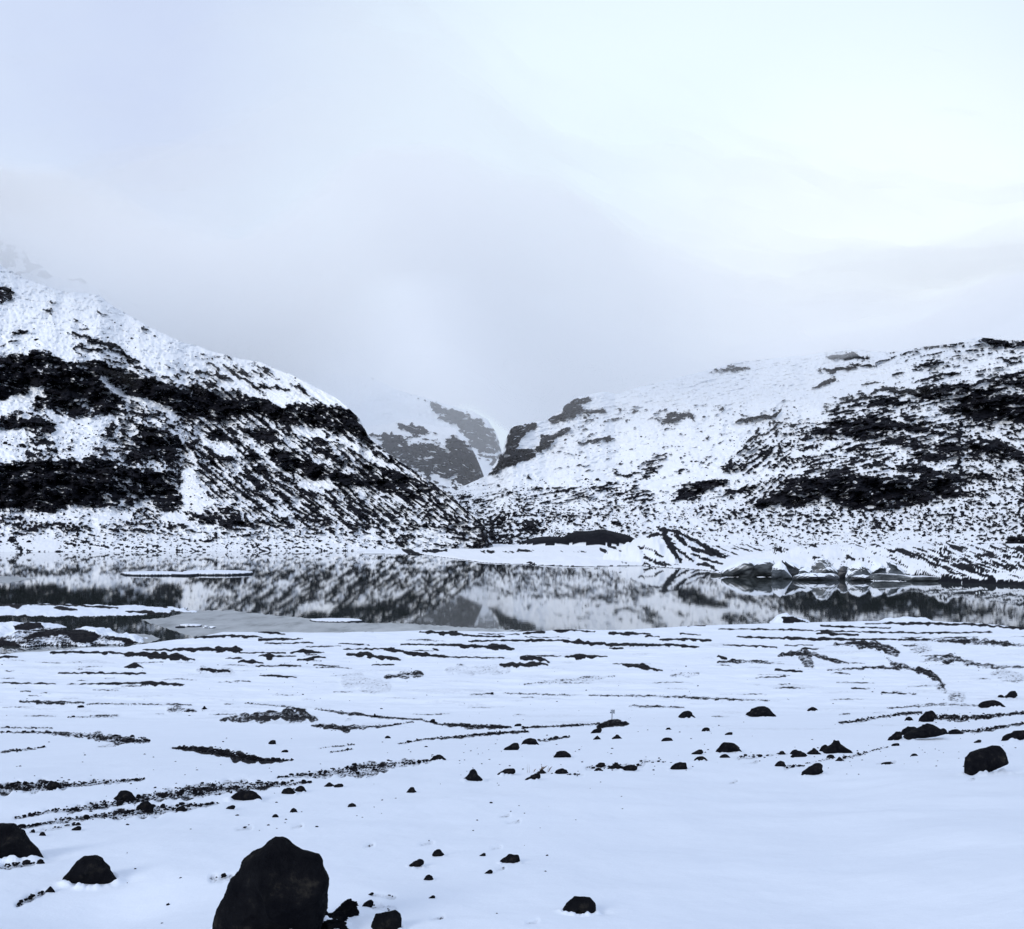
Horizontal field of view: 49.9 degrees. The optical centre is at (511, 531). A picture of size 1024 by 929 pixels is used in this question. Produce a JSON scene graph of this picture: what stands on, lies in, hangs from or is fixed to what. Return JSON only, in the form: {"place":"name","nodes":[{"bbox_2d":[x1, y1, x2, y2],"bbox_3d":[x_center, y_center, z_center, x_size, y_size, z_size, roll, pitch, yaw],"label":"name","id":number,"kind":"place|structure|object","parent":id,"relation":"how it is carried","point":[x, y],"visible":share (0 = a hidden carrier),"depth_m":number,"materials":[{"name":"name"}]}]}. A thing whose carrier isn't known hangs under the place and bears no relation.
{"place":"outdoors","nodes":[
{"label":"outdoors","id":0,"kind":"place"},
{"bbox_2d":[0,576,33,582],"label":"slush ice","id":1,"kind":"structure","parent":0,"point":[5,579],"depth_m":410.06,"materials":[{"name":"grey ice"}]},
{"bbox_2d":[0,240,104,299],"bbox_3d":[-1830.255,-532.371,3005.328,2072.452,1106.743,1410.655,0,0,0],"label":"mountain","id":2,"kind":"structure","parent":0,"point":[14,258],"depth_m":2640.16,"materials":[{"name":"white snow"}]},
{"bbox_2d":[0,265,493,551],"bbox_3d":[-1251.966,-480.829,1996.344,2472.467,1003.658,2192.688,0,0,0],"label":"mountain","id":3,"kind":"structure","parent":0,"point":[57,385],"depth_m":1371.45,"materials":[{"name":"white snow"}]},
{"bbox_2d":[0,322,465,550],"bbox_3d":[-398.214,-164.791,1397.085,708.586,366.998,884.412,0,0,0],"label":"rubble","id":4,"kind":"object","parent":3,"relation":"on","point":[153,452],"visible":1,"depth_m":1241.52,"materials":[{"name":"black stone"}]},
{"bbox_2d":[212,347,501,475],"bbox_3d":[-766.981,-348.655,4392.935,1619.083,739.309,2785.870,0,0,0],"label":"mountain","id":5,"kind":"structure","parent":0,"point":[367,400],"depth_m":3840.22,"materials":[{"name":"white snow"}]},
{"bbox_2d":[363,419,483,493],"bbox_3d":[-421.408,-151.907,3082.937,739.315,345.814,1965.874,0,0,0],"label":"mountain","id":6,"kind":"structure","parent":0,"point":[445,459],"depth_m":2593.23,"materials":[{"name":"grey stone"}]},
{"bbox_2d":[0,603,1023,928],"bbox_3d":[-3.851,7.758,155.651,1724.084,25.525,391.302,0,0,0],"label":"ground","id":7,"kind":"structure","parent":0,"point":[868,839],"depth_m":21.34,"materials":[{"name":"white snow"}]},
{"bbox_2d":[0,823,43,858],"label":"boulder","id":8,"kind":"object","parent":7,"relation":"on","point":[15,840],"visible":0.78,"depth_m":10.38,"materials":[{"name":"black stone"}]},
{"bbox_2d":[36,859,44,863],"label":"stone","id":9,"kind":"object","parent":7,"relation":"on","point":[40,861],"visible":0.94,"depth_m":10.05,"materials":[{"name":"black stone"}]},
{"bbox_2d":[45,886,54,891],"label":"boulder","id":10,"kind":"object","parent":7,"relation":"on","point":[50,889],"visible":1,"depth_m":9.00,"materials":[{"name":"black stone"}]},
{"bbox_2d":[46,781,61,788],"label":"boulder","id":11,"kind":"object","parent":7,"relation":"on","point":[54,784],"visible":0.85,"depth_m":18.23,"materials":[{"name":"black stone"}]},
{"bbox_2d":[72,826,80,830],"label":"boulder","id":12,"kind":"object","parent":7,"relation":"on","point":[76,828],"visible":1,"depth_m":12.93,"materials":[{"name":"black stone"}]},
{"bbox_2d":[62,855,116,883],"bbox_3d":[-3.585,2.909,9.358,0.432,0.307,0.272,0,0,-26],"label":"boulder","id":13,"kind":"object","parent":7,"relation":"on","point":[93,869],"visible":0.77,"depth_m":9.29,"materials":[{"name":"black stone"}]},
{"bbox_2d":[116,800,123,805],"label":"stone","id":14,"kind":"object","parent":7,"relation":"on","point":[121,802],"visible":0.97,"depth_m":15.71,"materials":[{"name":"black stone"}]},
{"bbox_2d":[114,790,135,801],"bbox_3d":[-5.733,3.928,16.305,0.313,0.188,0.185,0,0,-24],"label":"boulder","id":15,"kind":"object","parent":7,"relation":"on","point":[124,795],"visible":0.82,"depth_m":16.24,"materials":[{"name":"black stone"}]},
{"bbox_2d":[136,801,153,809],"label":"boulder","id":16,"kind":"object","parent":7,"relation":"on","point":[145,804],"visible":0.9,"depth_m":15.35,"materials":[{"name":"black stone"}]},
{"bbox_2d":[176,806,186,810],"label":"boulder","id":17,"kind":"object","parent":7,"relation":"on","point":[181,808],"visible":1,"depth_m":15.31,"materials":[{"name":"black stone"}]},
{"bbox_2d":[231,790,261,800],"bbox_3d":[-4.073,4.045,16.788,0.479,0.190,0.240,0,0,22],"label":"boulder","id":18,"kind":"object","parent":7,"relation":"on","point":[243,795],"visible":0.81,"depth_m":16.73,"materials":[{"name":"black stone"}]},
{"bbox_2d":[212,836,328,928],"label":"boulder","id":19,"kind":"object","parent":7,"relation":"on","point":[276,882],"visible":1,"depth_m":6.58,"materials":[{"name":"black stone"}]},
{"bbox_2d":[281,787,295,793],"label":"boulder","id":20,"kind":"object","parent":7,"relation":"on","point":[289,790],"visible":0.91,"depth_m":17.59,"materials":[{"name":"black stone"}]},
{"bbox_2d":[294,786,305,791],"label":"boulder","id":21,"kind":"object","parent":7,"relation":"on","point":[299,788],"visible":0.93,"depth_m":17.93,"materials":[{"name":"black stone"}]},
{"bbox_2d":[324,782,333,786],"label":"boulder","id":22,"kind":"object","parent":7,"relation":"on","point":[328,784],"visible":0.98,"depth_m":18.79,"materials":[{"name":"black stone"}]},
{"bbox_2d":[321,918,348,928],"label":"lava lump","id":23,"kind":"object","parent":7,"relation":"on","point":[334,923],"visible":0.94,"depth_m":6.80,"materials":[{"name":"black stone"}]},
{"bbox_2d":[325,911,347,920],"bbox_3d":[-1.145,2.486,7.052,0.193,0.109,0.123,0,0,22],"label":"lava lump","id":24,"kind":"object","parent":7,"relation":"on","point":[342,915],"visible":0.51,"depth_m":7.03,"materials":[{"name":"black stone"}]},
{"bbox_2d":[334,898,358,916],"bbox_3d":[-1.099,2.498,7.238,0.195,0.156,0.096,0,0,-21],"label":"lava lump","id":25,"kind":"object","parent":7,"relation":"on","point":[348,907],"visible":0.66,"depth_m":7.21,"materials":[{"name":"black stone"}]},
{"bbox_2d":[362,900,373,907],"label":"boulder","id":26,"kind":"object","parent":7,"relation":"on","point":[368,903],"visible":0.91,"depth_m":7.58,"materials":[{"name":"black stone"}]},
{"bbox_2d":[371,910,401,928],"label":"boulder","id":27,"kind":"object","parent":7,"relation":"on","point":[392,919],"visible":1,"depth_m":6.83,"materials":[{"name":"black stone"}]},
{"bbox_2d":[406,787,415,792],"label":"boulder","id":28,"kind":"object","parent":7,"relation":"on","point":[411,789],"visible":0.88,"depth_m":17.82,"materials":[{"name":"black stone"}]},
{"bbox_2d":[409,859,423,866],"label":"boulder","id":29,"kind":"object","parent":7,"relation":"on","point":[418,863],"visible":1,"depth_m":9.42,"materials":[{"name":"black stone"}]},
{"bbox_2d":[424,875,432,879],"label":"boulder","id":30,"kind":"object","parent":7,"relation":"on","point":[428,877],"visible":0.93,"depth_m":8.74,"materials":[{"name":"black stone"}]},
{"bbox_2d":[432,849,443,856],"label":"boulder","id":31,"kind":"object","parent":7,"relation":"on","point":[438,852],"visible":1,"depth_m":10.09,"materials":[{"name":"black stone"}]},
{"bbox_2d":[430,755,445,760],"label":"boulder","id":32,"kind":"object","parent":7,"relation":"on","point":[437,757],"visible":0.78,"depth_m":27.34,"materials":[{"name":"black stone"}]},
{"bbox_2d":[464,769,482,780],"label":"boulder","id":33,"kind":"object","parent":7,"relation":"on","point":[472,775],"visible":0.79,"depth_m":20.58,"materials":[{"name":"black stone"}]},
{"bbox_2d":[497,768,514,774],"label":"boulder","id":34,"kind":"object","parent":7,"relation":"on","point":[511,771],"visible":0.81,"depth_m":21.99,"materials":[{"name":"black stone"}]},
{"bbox_2d":[500,854,519,862],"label":"boulder","id":35,"kind":"object","parent":7,"relation":"on","point":[510,858],"visible":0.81,"depth_m":9.59,"materials":[{"name":"black stone"}]},
{"bbox_2d":[0,638,1023,923],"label":"gravel","id":36,"kind":"structure","parent":7,"relation":"on","point":[228,788],"depth_m":27.05,"materials":[{"name":"black gravel"}]},
{"bbox_2d":[504,743,519,749],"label":"boulder","id":37,"kind":"object","parent":7,"relation":"on","point":[513,746],"visible":0.79,"depth_m":33.20,"materials":[{"name":"black stone"}]},
{"bbox_2d":[521,738,538,744],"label":"boulder","id":38,"kind":"object","parent":7,"relation":"on","point":[530,741],"visible":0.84,"depth_m":38.23,"materials":[{"name":"black stone"}]},
{"bbox_2d":[525,773,540,779],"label":"boulder","id":39,"kind":"object","parent":7,"relation":"on","point":[535,776],"visible":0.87,"depth_m":20.40,"materials":[{"name":"black stone"}]},
{"bbox_2d":[555,768,567,773],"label":"boulder","id":40,"kind":"object","parent":7,"relation":"on","point":[561,771],"visible":0.77,"depth_m":22.03,"materials":[{"name":"black stone"}]},
{"bbox_2d":[554,751,570,757],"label":"boulder","id":41,"kind":"object","parent":7,"relation":"on","point":[560,754],"visible":0.9,"depth_m":28.09,"materials":[{"name":"black stone"}]},
{"bbox_2d":[563,896,595,913],"bbox_3d":[0.443,2.507,7.351,0.239,0.141,0.149,0,0,0],"label":"boulder","id":42,"kind":"object","parent":7,"relation":"on","point":[579,904],"visible":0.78,"depth_m":7.32,"materials":[{"name":"black stone"}]},
{"bbox_2d":[591,728,601,732],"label":"boulder","id":43,"kind":"object","parent":7,"relation":"on","point":[598,730],"visible":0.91,"depth_m":52.93,"materials":[{"name":"black stone"}]},
{"bbox_2d":[595,762,604,766],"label":"boulder","id":44,"kind":"object","parent":7,"relation":"on","point":[600,764],"visible":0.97,"depth_m":24.13,"materials":[{"name":"black stone"}]},
{"bbox_2d":[608,762,622,768],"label":"boulder","id":45,"kind":"object","parent":7,"relation":"on","point":[616,765],"visible":0.81,"depth_m":23.38,"materials":[{"name":"black stone"}]},
{"bbox_2d":[622,765,636,770],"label":"boulder","id":46,"kind":"object","parent":7,"relation":"on","point":[630,768],"visible":0.89,"depth_m":22.82,"materials":[{"name":"black stone"}]},
{"bbox_2d":[661,737,672,740],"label":"boulder","id":47,"kind":"object","parent":7,"relation":"on","point":[667,739],"visible":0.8,"depth_m":36.76,"materials":[{"name":"black stone"}]},
{"bbox_2d":[670,762,686,769],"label":"boulder","id":48,"kind":"object","parent":7,"relation":"on","point":[679,765],"visible":0.86,"depth_m":23.23,"materials":[{"name":"black stone"}]},
{"bbox_2d":[678,711,694,717],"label":"boulder","id":49,"kind":"object","parent":7,"relation":"on","point":[687,714],"visible":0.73,"depth_m":85.09,"materials":[{"name":"black stone"}]},
{"bbox_2d":[692,749,702,753],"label":"boulder","id":50,"kind":"object","parent":7,"relation":"on","point":[699,751],"visible":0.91,"depth_m":28.77,"materials":[{"name":"black stone"}]},
{"bbox_2d":[694,756,707,760],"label":"boulder","id":51,"kind":"object","parent":7,"relation":"on","point":[699,758],"visible":0.79,"depth_m":26.04,"materials":[{"name":"black stone"}]},
{"bbox_2d":[720,754,729,757],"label":"boulder","id":52,"kind":"object","parent":7,"relation":"on","point":[724,756],"visible":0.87,"depth_m":27.19,"materials":[{"name":"black stone"}]},
{"bbox_2d":[716,742,741,752],"bbox_3d":[5.822,5.831,29.538,0.704,0.326,0.416,0,0,0],"label":"boulder","id":53,"kind":"object","parent":7,"relation":"on","point":[728,747],"visible":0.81,"depth_m":29.45,"materials":[{"name":"black stone"}]},
{"bbox_2d":[746,706,775,716],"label":"boulder","id":54,"kind":"object","parent":7,"relation":"on","point":[761,711],"visible":0.91,"depth_m":87.24,"materials":[{"name":"black stone"}]},
{"bbox_2d":[775,761,785,766],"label":"boulder","id":55,"kind":"object","parent":7,"relation":"on","point":[780,763],"visible":0.91,"depth_m":23.49,"materials":[{"name":"black stone"}]},
{"bbox_2d":[791,751,806,757],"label":"boulder","id":56,"kind":"object","parent":7,"relation":"on","point":[798,754],"visible":0.86,"depth_m":27.59,"materials":[{"name":"black stone"}]},
{"bbox_2d":[801,763,822,774],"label":"boulder","id":57,"kind":"object","parent":7,"relation":"on","point":[815,769],"visible":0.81,"depth_m":20.93,"materials":[{"name":"black stone"}]},
{"bbox_2d":[807,707,816,710],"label":"boulder","id":58,"kind":"object","parent":7,"relation":"on","point":[812,709],"visible":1,"depth_m":98.01,"materials":[{"name":"black stone"}]},
{"bbox_2d":[806,748,820,754],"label":"boulder","id":59,"kind":"object","parent":7,"relation":"on","point":[813,751],"visible":0.79,"depth_m":28.60,"materials":[{"name":"black stone"}]},
{"bbox_2d":[822,740,852,753],"bbox_3d":[8.565,5.724,29.061,0.867,0.435,0.452,0,0,0],"label":"boulder","id":60,"kind":"object","parent":7,"relation":"on","point":[835,746],"visible":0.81,"depth_m":28.89,"materials":[{"name":"black stone"}]},
{"bbox_2d":[888,731,901,740],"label":"boulder","id":61,"kind":"object","parent":7,"relation":"on","point":[896,735],"visible":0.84,"depth_m":33.90,"materials":[{"name":"black stone"}]},
{"bbox_2d":[901,726,915,734],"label":"boulder","id":62,"kind":"object","parent":7,"relation":"on","point":[904,731],"visible":0.49,"depth_m":36.76,"materials":[{"name":"black stone"}]},
{"bbox_2d":[903,723,945,739],"bbox_3d":[12.748,6.231,34.093,1.320,0.580,0.666,0,0,0],"label":"boulder","id":63,"kind":"object","parent":7,"relation":"on","point":[927,730],"visible":0.99,"depth_m":33.89,"materials":[{"name":"black stone"}]},
{"bbox_2d":[918,710,935,721],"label":"boulder","id":64,"kind":"object","parent":7,"relation":"on","point":[928,716],"visible":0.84,"depth_m":47.73,"materials":[{"name":"black stone"}]},
{"bbox_2d":[947,729,962,733],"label":"boulder","id":65,"kind":"object","parent":7,"relation":"on","point":[955,731],"visible":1,"depth_m":36.00,"materials":[{"name":"black stone"}]},
{"bbox_2d":[964,745,1008,775],"bbox_3d":[7.825,3.817,18.197,0.725,0.563,0.426,0,0,0],"label":"boulder","id":66,"kind":"object","parent":7,"relation":"on","point":[991,758],"visible":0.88,"depth_m":18.04,"materials":[{"name":"black stone"}]},
{"bbox_2d":[978,700,1004,707],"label":"boulder","id":67,"kind":"object","parent":7,"relation":"on","point":[987,704],"visible":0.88,"depth_m":102.76,"materials":[{"name":"black stone"}]},
{"bbox_2d":[1004,691,1017,697],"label":"boulder","id":68,"kind":"object","parent":7,"relation":"on","point":[1011,694],"visible":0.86,"depth_m":112.66,"materials":[{"name":"black stone"}]},
{"bbox_2d":[1001,730,1023,740],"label":"boulder","id":69,"kind":"object","parent":7,"relation":"on","point":[1018,734],"visible":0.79,"depth_m":31.60,"materials":[{"name":"black stone"}]},
{"bbox_2d":[0,551,1023,653],"bbox_3d":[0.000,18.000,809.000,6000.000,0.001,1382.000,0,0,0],"label":"water","id":70,"kind":"structure","parent":0,"point":[403,589],"depth_m":318.40,"materials":[{"name":"grey liquid"}]},
{"bbox_2d":[14,647,91,652],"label":"slush ice","id":71,"kind":"structure","parent":70,"relation":"on","point":[41,650],"depth_m":167.36,"materials":[{"name":"grey ice"}]},
{"bbox_2d":[134,634,159,643],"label":"slush ice","id":72,"kind":"structure","parent":70,"relation":"on","point":[151,638],"depth_m":184.53,"materials":[{"name":"grey ice"}]},
{"bbox_2d":[120,570,252,575],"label":"ice floe","id":73,"kind":"object","parent":70,"relation":"on","point":[188,573],"visible":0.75,"depth_m":451.50,"materials":[{"name":"white ice"}]},
{"bbox_2d":[145,610,518,636],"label":"slush ice","id":74,"kind":"structure","parent":70,"relation":"on","point":[228,621],"depth_m":209.97,"materials":[{"name":"grey ice"}]},
{"bbox_2d":[175,624,201,627],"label":"ice floe","id":75,"kind":"object","parent":74,"relation":"on","point":[191,625],"visible":0.41,"depth_m":206.35,"materials":[{"name":"white ice"}]},
{"bbox_2d":[310,618,364,622],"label":"ice floe","id":76,"kind":"object","parent":74,"relation":"on","point":[339,620],"visible":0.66,"depth_m":218.61,"materials":[{"name":"white ice"}]},
{"bbox_2d":[710,571,720,574],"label":"ice block","id":77,"kind":"structure","parent":70,"relation":"on","point":[716,573],"depth_m":449.88,"materials":[{"name":"white ice"}]},
{"bbox_2d":[721,558,774,576],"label":"ice block","id":78,"kind":"structure","parent":70,"relation":"on","point":[753,567],"depth_m":428.84,"materials":[{"name":"grey ice"}]},
{"bbox_2d":[771,561,792,578],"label":"ice block","id":79,"kind":"structure","parent":70,"relation":"on","point":[779,570],"depth_m":413.94,"materials":[{"name":"grey ice"}]},
{"bbox_2d":[782,560,803,576],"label":"ice block","id":80,"kind":"structure","parent":70,"relation":"on","point":[793,568],"depth_m":420.45,"materials":[{"name":"grey ice"}]},
{"bbox_2d":[799,567,812,573],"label":"ice block","id":81,"kind":"structure","parent":70,"relation":"on","point":[805,570],"depth_m":410.31,"materials":[{"name":"white ice"}]},
{"bbox_2d":[792,573,839,579],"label":"ice block","id":82,"kind":"structure","parent":70,"relation":"on","point":[816,576],"depth_m":403.40,"materials":[{"name":"white ice"}]},
{"bbox_2d":[811,558,837,574],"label":"ice block","id":83,"kind":"structure","parent":70,"relation":"on","point":[821,565],"depth_m":413.81,"materials":[{"name":"grey ice"}]},
{"bbox_2d":[837,565,847,578],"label":"ice block","id":84,"kind":"structure","parent":70,"relation":"on","point":[842,570],"depth_m":414.05,"materials":[{"name":"grey ice"}]},
{"bbox_2d":[845,562,872,578],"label":"ice block","id":85,"kind":"structure","parent":70,"relation":"on","point":[857,568],"depth_m":410.23,"materials":[{"name":"grey ice"}]},
{"bbox_2d":[850,574,872,580],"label":"ice block","id":86,"kind":"structure","parent":70,"relation":"on","point":[862,577],"depth_m":399.88,"materials":[{"name":"white ice"}]},
{"bbox_2d":[869,561,885,573],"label":"ice block","id":87,"kind":"structure","parent":70,"relation":"on","point":[876,567],"depth_m":413.66,"materials":[{"name":"white ice"}]},
{"bbox_2d":[886,562,905,574],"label":"ice block","id":88,"kind":"structure","parent":70,"relation":"on","point":[893,568],"depth_m":413.77,"materials":[{"name":"white ice"}]},
{"bbox_2d":[870,573,939,580],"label":"ice block","id":89,"kind":"structure","parent":70,"relation":"on","point":[884,576],"depth_m":396.55,"materials":[{"name":"grey ice"}]},
{"bbox_2d":[0,0,1023,450],"label":"sky","id":90,"kind":"structure","parent":0,"point":[508,213],"materials":[{"name":"white"}]},
{"bbox_2d":[364,525,1023,585],"bbox_3d":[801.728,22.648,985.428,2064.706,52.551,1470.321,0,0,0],"label":"shore","id":91,"kind":"structure","parent":0,"point":[665,546],"depth_m":595.81,"materials":[{"name":"white snow"}]},
{"bbox_2d":[450,337,1023,545],"bbox_3d":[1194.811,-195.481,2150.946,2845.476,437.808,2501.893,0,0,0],"label":"mountain","id":92,"kind":"structure","parent":0,"point":[969,377],"depth_m":1775.66,"materials":[{"name":"white snow"}]},
{"bbox_2d":[457,403,1023,545],"bbox_3d":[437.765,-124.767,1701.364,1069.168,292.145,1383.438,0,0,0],"label":"rubble","id":93,"kind":"object","parent":92,"relation":"on","point":[854,504],"visible":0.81,"depth_m":1431.88,"materials":[{"name":"black stone"}]}
]}

